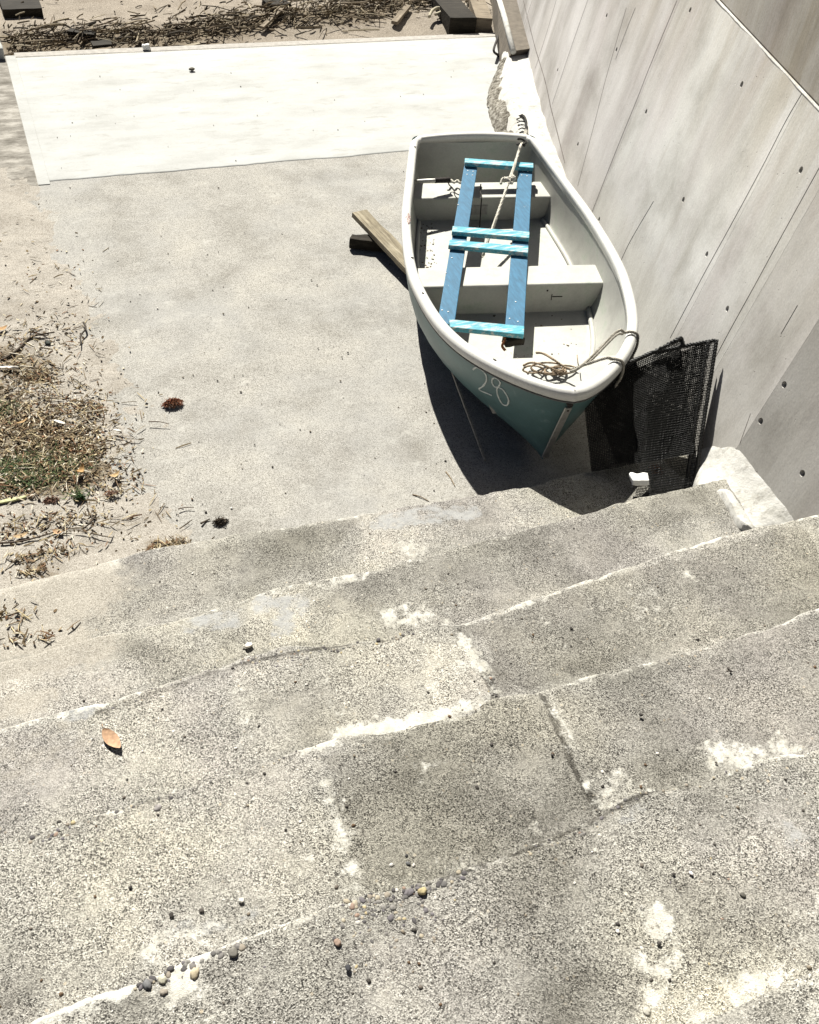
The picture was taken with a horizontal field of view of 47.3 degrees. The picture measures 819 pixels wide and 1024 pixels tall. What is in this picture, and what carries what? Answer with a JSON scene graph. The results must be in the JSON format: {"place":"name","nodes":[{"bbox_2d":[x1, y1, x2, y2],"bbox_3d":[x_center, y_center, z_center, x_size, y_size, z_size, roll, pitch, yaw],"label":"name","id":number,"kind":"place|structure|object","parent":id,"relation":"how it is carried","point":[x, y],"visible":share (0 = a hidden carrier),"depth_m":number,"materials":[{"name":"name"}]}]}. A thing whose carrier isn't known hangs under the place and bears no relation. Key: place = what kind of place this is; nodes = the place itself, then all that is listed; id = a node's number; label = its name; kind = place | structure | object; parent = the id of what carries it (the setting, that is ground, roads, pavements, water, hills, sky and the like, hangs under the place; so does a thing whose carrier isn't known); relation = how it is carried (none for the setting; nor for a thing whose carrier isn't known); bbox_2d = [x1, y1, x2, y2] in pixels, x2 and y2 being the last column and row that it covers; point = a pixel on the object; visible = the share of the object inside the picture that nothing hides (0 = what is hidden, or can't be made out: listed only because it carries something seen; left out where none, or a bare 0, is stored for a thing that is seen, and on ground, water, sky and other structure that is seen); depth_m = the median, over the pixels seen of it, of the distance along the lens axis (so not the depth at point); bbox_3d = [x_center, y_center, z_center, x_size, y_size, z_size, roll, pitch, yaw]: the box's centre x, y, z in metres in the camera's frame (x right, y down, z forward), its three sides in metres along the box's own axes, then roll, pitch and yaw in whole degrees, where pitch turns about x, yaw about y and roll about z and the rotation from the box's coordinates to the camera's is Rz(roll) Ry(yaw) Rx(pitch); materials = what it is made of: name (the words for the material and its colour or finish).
{"place":"outdoors","nodes":[
{"label":"outdoors","id":0,"kind":"place"},
{"bbox_2d":[0,58,37,186],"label":"path","id":1,"kind":"structure","parent":0,"point":[14,152],"depth_m":5.37,"materials":[{"name":"concrete"}]},
{"bbox_2d":[0,166,191,588],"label":"sand","id":2,"kind":"structure","parent":0,"point":[16,238],"depth_m":3.78,"materials":[{"name":"beige sand"}]},
{"bbox_2d":[0,366,18,368],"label":"wood chip","id":3,"kind":"object","parent":2,"relation":"on","point":[4,367],"visible":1,"depth_m":3.81,"materials":[{"name":"white wood"}]},
{"bbox_2d":[0,495,25,503],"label":"stalk","id":4,"kind":"object","parent":2,"relation":"on","point":[8,500],"visible":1,"depth_m":3.29,"materials":[{"name":"yellow plant"}]},
{"bbox_2d":[10,532,27,537],"bbox_3d":[-1.322,0.078,3.163,0.059,0.018,0.020,-12,47,-19],"label":"dead leaf","id":5,"kind":"object","parent":2,"relation":"on","point":[19,535],"visible":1,"depth_m":3.17,"materials":[{"name":"plant"}]},
{"bbox_2d":[0,332,54,360],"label":"twig","id":6,"kind":"object","parent":2,"relation":"on","point":[17,349],"visible":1,"depth_m":3.94,"materials":[{"name":"brown wood"}]},
{"bbox_2d":[0,523,69,543],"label":"twig","id":7,"kind":"object","parent":2,"relation":"on","point":[8,542],"visible":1,"depth_m":3.16,"materials":[{"name":"brown wood"}]},
{"bbox_2d":[0,399,98,499],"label":"grass","id":8,"kind":"structure","parent":2,"relation":"on","point":[25,469],"depth_m":3.40,"materials":[{"name":"plant"}]},
{"bbox_2d":[42,495,59,504],"bbox_3d":[-1.269,-0.044,3.308,0.062,0.026,0.048,2,44,-5],"label":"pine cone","id":9,"kind":"object","parent":2,"relation":"on","point":[51,499],"visible":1,"depth_m":3.30,"materials":[{"name":"brown plant"}]},
{"bbox_2d":[51,528,61,533],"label":"dead leaf","id":10,"kind":"object","parent":2,"relation":"on","point":[55,531],"visible":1,"depth_m":3.19,"materials":[{"name":"plant"}]},
{"bbox_2d":[75,463,83,474],"bbox_3d":[-1.199,-0.157,3.399,0.023,0.029,0.058,6,44,-1],"label":"dead leaf","id":11,"kind":"object","parent":2,"relation":"on","point":[81,469],"visible":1,"depth_m":3.41,"materials":[{"name":"plant"}]},
{"bbox_2d":[74,493,85,500],"bbox_3d":[-1.176,-0.054,3.323,0.046,0.031,0.038,-26,53,-29],"label":"green sprig","id":12,"kind":"object","parent":2,"relation":"on","point":[81,496],"visible":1,"depth_m":3.32,"materials":[{"name":"green plant"}]},
{"bbox_2d":[80,321,86,345],"bbox_3d":[-1.411,-0.771,4.039,0.023,0.014,0.184,-3,45,-10],"label":"twig","id":13,"kind":"object","parent":2,"relation":"on","point":[84,324],"visible":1,"depth_m":4.05,"materials":[{"name":"wood"}]},
{"bbox_2d":[82,514,96,528],"bbox_3d":[-1.111,0.034,3.248,0.014,0.010,0.083,18,45,12],"label":"twig","id":14,"kind":"object","parent":2,"relation":"on","point":[93,518],"visible":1,"depth_m":3.25,"materials":[{"name":"brown wood"}]},
{"bbox_2d":[0,203,214,647],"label":"dry litter","id":15,"kind":"object","parent":2,"relation":"on","point":[31,445],"visible":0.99,"depth_m":3.51,"materials":[{"name":"brown plant"}]},
{"bbox_2d":[54,420,65,424],"bbox_3d":[-1.348,-0.347,3.601,0.050,0.005,0.014,23,46,16],"label":"wood chip","id":16,"kind":"object","parent":15,"relation":"on","point":[60,422],"visible":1,"depth_m":3.60,"materials":[{"name":"white wood"}]},
{"bbox_2d":[104,489,118,497],"bbox_3d":[-1.071,-0.066,3.357,0.058,0.022,0.037,-12,47,-19],"label":"dark clump","id":17,"kind":"object","parent":2,"relation":"on","point":[112,492],"visible":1,"depth_m":3.36,"materials":[{"name":"brown plant"}]},
{"bbox_2d":[107,470,119,476],"bbox_3d":[-1.079,-0.139,3.412,0.020,0.021,0.052,27,48,20],"label":"dead leaf","id":18,"kind":"object","parent":2,"relation":"on","point":[115,474],"visible":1,"depth_m":3.42,"materials":[{"name":"plant"}]},
{"bbox_2d":[0,0,494,55],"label":"dirt","id":19,"kind":"structure","parent":0,"point":[420,23],"depth_m":7.09,"materials":[{"name":"beige sand"}]},
{"bbox_2d":[0,39,4,59],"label":"kerb block","id":20,"kind":"structure","parent":19,"relation":"on","point":[2,56],"depth_m":6.16,"materials":[{"name":"concrete"}]},
{"bbox_2d":[0,0,43,17],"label":"timber block","id":21,"kind":"object","parent":19,"relation":"on","point":[13,8],"depth_m":6.76,"materials":[{"name":"black wood"}]},
{"bbox_2d":[67,28,96,37],"bbox_3d":[-2.320,-3.393,6.617,0.186,0.035,0.076,5,44,-6],"label":"driftwood","id":22,"kind":"object","parent":19,"relation":"on","point":[89,33],"visible":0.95,"depth_m":6.60,"materials":[{"name":"wood"}]},
{"bbox_2d":[91,39,112,48],"bbox_3d":[-2.160,-3.283,6.563,0.140,0.039,0.097,-14,48,-17],"label":"driftwood","id":23,"kind":"object","parent":19,"relation":"on","point":[100,44],"visible":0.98,"depth_m":6.54,"materials":[{"name":"grey wood"}]},
{"bbox_2d":[0,0,491,55],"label":"bark litter","id":24,"kind":"object","parent":19,"relation":"on","point":[132,32],"visible":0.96,"depth_m":6.95,"materials":[{"name":"brown wood"}]},
{"bbox_2d":[259,7,283,28],"bbox_3d":[-1.049,-3.770,7.128,0.039,0.022,0.381,16,50,10],"label":"driftwood","id":25,"kind":"object","parent":19,"relation":"on","point":[266,24],"visible":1,"depth_m":7.09,"materials":[{"name":"beige wood"}]},
{"bbox_2d":[262,0,290,9],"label":"driftwood","id":26,"kind":"object","parent":19,"relation":"on","point":[273,3],"visible":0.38,"depth_m":7.33,"materials":[{"name":"brown wood"}]},
{"bbox_2d":[391,3,410,24],"bbox_3d":[-0.065,-3.984,7.477,0.056,0.031,0.360,16,51,9],"label":"driftwood","id":27,"kind":"object","parent":19,"relation":"on","point":[399,16],"visible":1,"depth_m":7.44,"materials":[{"name":"beige wood"}]},
{"bbox_2d":[428,6,440,17],"bbox_3d":[0.197,-4.014,7.496,0.064,0.054,0.189,32,49,23],"label":"drift root","id":28,"kind":"object","parent":19,"relation":"on","point":[432,10],"visible":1,"depth_m":7.50,"materials":[{"name":"beige wood"}]},
{"bbox_2d":[429,0,476,34],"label":"timber block","id":29,"kind":"object","parent":19,"relation":"on","point":[457,16],"depth_m":7.42,"materials":[{"name":"black wood"}]},
{"bbox_2d":[467,0,492,32],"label":"timber block","id":30,"kind":"object","parent":19,"relation":"on","point":[479,10],"depth_m":7.48,"materials":[{"name":"beige wood"}]},
{"bbox_2d":[16,37,499,181],"bbox_3d":[-0.056,-2.873,6.430,4.822,0.063,1.882,-12,47,-19],"label":"concrete pad","id":31,"kind":"object","parent":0,"point":[159,111],"visible":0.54,"depth_m":6.04,"materials":[{"name":"white concrete"}]},
{"bbox_2d":[493,35,498,56],"bbox_3d":[0.671,-3.567,7.132,0.055,0.096,0.523,9,44,2],"label":"iron loop","id":32,"kind":"object","parent":31,"relation":"on","point":[494,46],"visible":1,"depth_m":6.99,"materials":[{"name":"grey metal"}]},
{"bbox_2d":[5,36,636,542],"bbox_3d":[-0.930,-1.493,4.867,8.400,0.009,5.150,-12,47,-19],"label":"concrete apron","id":33,"kind":"object","parent":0,"point":[381,424],"visible":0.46,"depth_m":4.09,"materials":[{"name":"grey concrete"}]},
{"bbox_2d":[161,397,183,408],"bbox_3d":[-0.956,-0.443,3.761,0.096,0.039,0.056,-12,47,-19],"label":"pine cone","id":34,"kind":"object","parent":33,"relation":"on","point":[175,402],"visible":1,"depth_m":3.76,"materials":[{"name":"brown plant"}]},
{"bbox_2d":[211,516,228,526],"bbox_3d":[-0.673,0.032,3.318,0.047,0.027,0.055,22,46,15],"label":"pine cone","id":35,"kind":"object","parent":33,"relation":"on","point":[219,522],"visible":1,"depth_m":3.31,"materials":[{"name":"brown plant"}]},
{"bbox_2d":[349,234,383,251],"bbox_3d":[-0.189,-1.379,4.788,0.236,0.063,0.068,7,44,0],"label":"wood chock","id":36,"kind":"object","parent":33,"relation":"on","point":[365,242],"visible":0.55,"depth_m":4.77,"materials":[{"name":"brown wood"}]},
{"bbox_2d":[352,209,405,273],"bbox_3d":[-0.052,-1.279,4.645,0.093,0.034,0.863,-19,52,-24],"label":"plank","id":37,"kind":"object","parent":36,"relation":"on","point":[384,239],"visible":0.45,"depth_m":4.73,"materials":[{"name":"brown wood"}]},
{"bbox_2d":[0,82,816,1023],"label":"grit","id":38,"kind":"object","parent":33,"relation":"on","point":[368,980],"visible":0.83,"depth_m":1.90,"materials":[{"name":"gravel"}]},
{"bbox_2d":[451,372,485,460],"bbox_3d":[0.238,-0.393,3.782,0.011,0.010,0.441,-9,63,-16],"label":"prop stick","id":39,"kind":"object","parent":33,"relation":"on","point":[469,418],"visible":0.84,"depth_m":3.77,"materials":[{"name":"wood"}]},
{"bbox_2d":[401,132,637,459],"bbox_3d":[0.431,-1.065,4.216,0.934,0.496,2.382,-2,45,-4],"label":"rowing boat","id":40,"kind":"object","parent":33,"relation":"on","point":[578,283],"visible":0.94,"depth_m":4.17,"materials":[{"name":"teal paint"}]},
{"bbox_2d":[414,177,450,183],"bbox_3d":[0.111,-1.666,4.700,0.203,0.034,0.028,-12,47,-19],"label":"metal tube","id":41,"kind":"object","parent":40,"relation":"on","point":[438,180],"visible":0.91,"depth_m":4.70,"materials":[{"name":"metal"}]},
{"bbox_2d":[479,184,481,227],"bbox_3d":[0.357,-1.549,4.761,0.011,0.160,0.214,3,44,-4],"label":"hanging cord","id":42,"kind":"object","parent":40,"relation":"hanging from","point":[480,207],"visible":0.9,"depth_m":4.72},
{"bbox_2d":[439,158,532,350],"bbox_3d":[0.371,-1.245,4.346,0.372,0.205,1.488,8,44,1],"label":"wooden frame","id":43,"kind":"object","parent":40,"relation":"on","point":[510,331],"visible":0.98,"depth_m":4.23,"materials":[{"name":"blue paint"}]},
{"bbox_2d":[420,223,576,355],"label":"dirt specks","id":44,"kind":"object","parent":40,"relation":"on","point":[434,262],"visible":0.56,"depth_m":4.52,"materials":[{"name":"brown soil"}]},
{"bbox_2d":[522,328,639,439],"bbox_3d":[0.632,-0.502,3.565,0.371,0.387,0.335,19,45,12],"label":"brown cord","id":45,"kind":"object","parent":40,"relation":"on","point":[562,370],"visible":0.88,"depth_m":3.43,"materials":[{"name":"fabric"}]},
{"label":"ground","id":46,"kind":"structure","parent":0,"visible":0},
{"bbox_2d":[5,55,49,184],"bbox_3d":[-2.315,-2.396,5.635,0.062,0.026,1.931,-12,47,-19],"label":"pad edge strip","id":47,"kind":"object","parent":46,"relation":"on","point":[40,170],"visible":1,"depth_m":5.52,"materials":[{"name":"concrete"}]},
{"bbox_2d":[14,33,494,56],"bbox_3d":[-0.746,-3.464,6.952,4.127,0.064,0.082,-12,47,-19],"label":"edge strip","id":48,"kind":"object","parent":46,"relation":"on","point":[140,49],"visible":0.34,"depth_m":6.78,"materials":[{"name":"white concrete"}]},
{"bbox_2d":[142,43,150,49],"bbox_3d":[-1.839,-3.249,6.527,0.055,0.038,0.037,-12,47,-19],"label":"paper scrap","id":49,"kind":"object","parent":48,"relation":"on","point":[146,46],"visible":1,"depth_m":6.52,"materials":[{"name":"white paper"}]},
{"bbox_2d":[0,455,818,1023],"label":"concrete steps","id":50,"kind":"structure","parent":46,"relation":"on","point":[594,559],"depth_m":1.93,"materials":[{"name":"concrete"}]},
{"bbox_2d":[102,724,120,747],"bbox_3d":[-0.663,0.498,2.069,0.077,0.015,0.030,36,51,27],"label":"dead leaf","id":51,"kind":"object","parent":50,"relation":"on","point":[110,737],"visible":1,"depth_m":2.07,"materials":[{"name":"plant"}]},
{"bbox_2d":[142,979,151,989],"bbox_3d":[-0.391,0.705,1.391,0.017,0.008,0.012,31,49,23],"label":"pebble","id":52,"kind":"object","parent":50,"relation":"on","point":[146,984],"visible":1,"depth_m":1.39,"materials":[{"name":"grey stone"}]},
{"bbox_2d":[154,804,161,810],"bbox_3d":[-0.481,0.565,1.783,0.013,0.008,0.015,7,44,0],"label":"pebble","id":53,"kind":"object","parent":50,"relation":"on","point":[157,807],"visible":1,"depth_m":1.78,"materials":[{"name":"white stone"}]},
{"bbox_2d":[158,975,166,984],"bbox_3d":[-0.370,0.700,1.399,0.014,0.008,0.014,-12,47,-19],"label":"pebble","id":54,"kind":"object","parent":50,"relation":"on","point":[162,979],"visible":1,"depth_m":1.40,"materials":[{"name":"beige stone"}]},
{"bbox_2d":[160,989,167,995],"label":"pebble","id":55,"kind":"object","parent":50,"relation":"on","point":[163,992],"visible":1,"depth_m":1.39,"materials":[{"name":"beige stone"}]},
{"bbox_2d":[190,967,198,979],"bbox_3d":[-0.324,0.696,1.410,0.014,0.010,0.019,18,45,11],"label":"pebble","id":56,"kind":"object","parent":50,"relation":"on","point":[194,972],"visible":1,"depth_m":1.41,"materials":[{"name":"beige stone"}]},
{"bbox_2d":[228,947,237,957],"bbox_3d":[-0.271,0.677,1.435,0.015,0.008,0.016,-12,47,-19],"label":"pebble","id":57,"kind":"object","parent":50,"relation":"on","point":[233,952],"visible":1,"depth_m":1.43,"materials":[{"name":"grey stone"}]},
{"bbox_2d":[244,642,252,648],"bbox_3d":[-0.432,0.358,2.508,0.023,0.009,0.015,-12,47,-19],"label":"stone chip","id":58,"kind":"object","parent":50,"relation":"on","point":[248,645],"visible":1,"depth_m":2.50,"materials":[{"name":"white stone"}]},
{"bbox_2d":[334,938,341,946],"bbox_3d":[-0.113,0.673,1.460,0.012,0.007,0.013,-12,47,-19],"label":"pebble","id":59,"kind":"object","parent":50,"relation":"on","point":[337,942],"visible":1,"depth_m":1.46,"materials":[{"name":"stone"}]},
{"bbox_2d":[345,964,350,971],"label":"pebble","id":60,"kind":"object","parent":50,"relation":"on","point":[348,967],"visible":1,"depth_m":1.43,"materials":[{"name":"grey stone"}]},
{"bbox_2d":[417,887,426,894],"bbox_3d":[0.021,0.621,1.529,0.017,0.008,0.012,-12,47,-19],"label":"pebble","id":61,"kind":"object","parent":50,"relation":"on","point":[422,891],"visible":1,"depth_m":1.53,"materials":[{"name":"yellow stone"}]},
{"bbox_2d":[629,472,648,485],"bbox_3d":[0.817,-0.117,3.319,0.068,0.031,0.046,-2,50,-1],"label":"foam block","id":62,"kind":"object","parent":50,"relation":"on","point":[640,479],"depth_m":3.31,"materials":[{"name":"white plastic"}]},
{"bbox_2d":[642,1006,650,1015],"bbox_3d":[0.362,0.762,1.427,0.013,0.007,0.014,13,44,6],"label":"pebble","id":63,"kind":"object","parent":50,"relation":"on","point":[646,1010],"visible":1,"depth_m":1.42,"materials":[{"name":"beige stone"}]},
{"bbox_2d":[585,336,718,498],"bbox_3d":[0.888,-0.367,3.372,0.480,0.426,0.482,-6,46,-13],"label":"black net","id":64,"kind":"object","parent":50,"relation":"on","point":[648,428],"visible":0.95,"depth_m":3.39,"materials":[{"name":"plastic"}]},
{"bbox_2d":[648,465,662,473],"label":"leaf scraps","id":65,"kind":"object","parent":50,"relation":"on","point":[657,469],"visible":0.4,"depth_m":3.45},
{"bbox_2d":[487,0,818,530],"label":"retaining wall","id":66,"kind":"structure","parent":46,"relation":"on","point":[678,140],"depth_m":3.61,"materials":[{"name":"concrete"}]},
{"bbox_2d":[481,114,527,257],"bbox_3d":[0.576,-1.955,5.140,0.122,0.387,2.053,11,44,4],"label":"mooring rope","id":67,"kind":"object","parent":66,"relation":"attached to","point":[511,175],"visible":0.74,"depth_m":4.65,"materials":[{"name":"beige fabric"}]}
]}

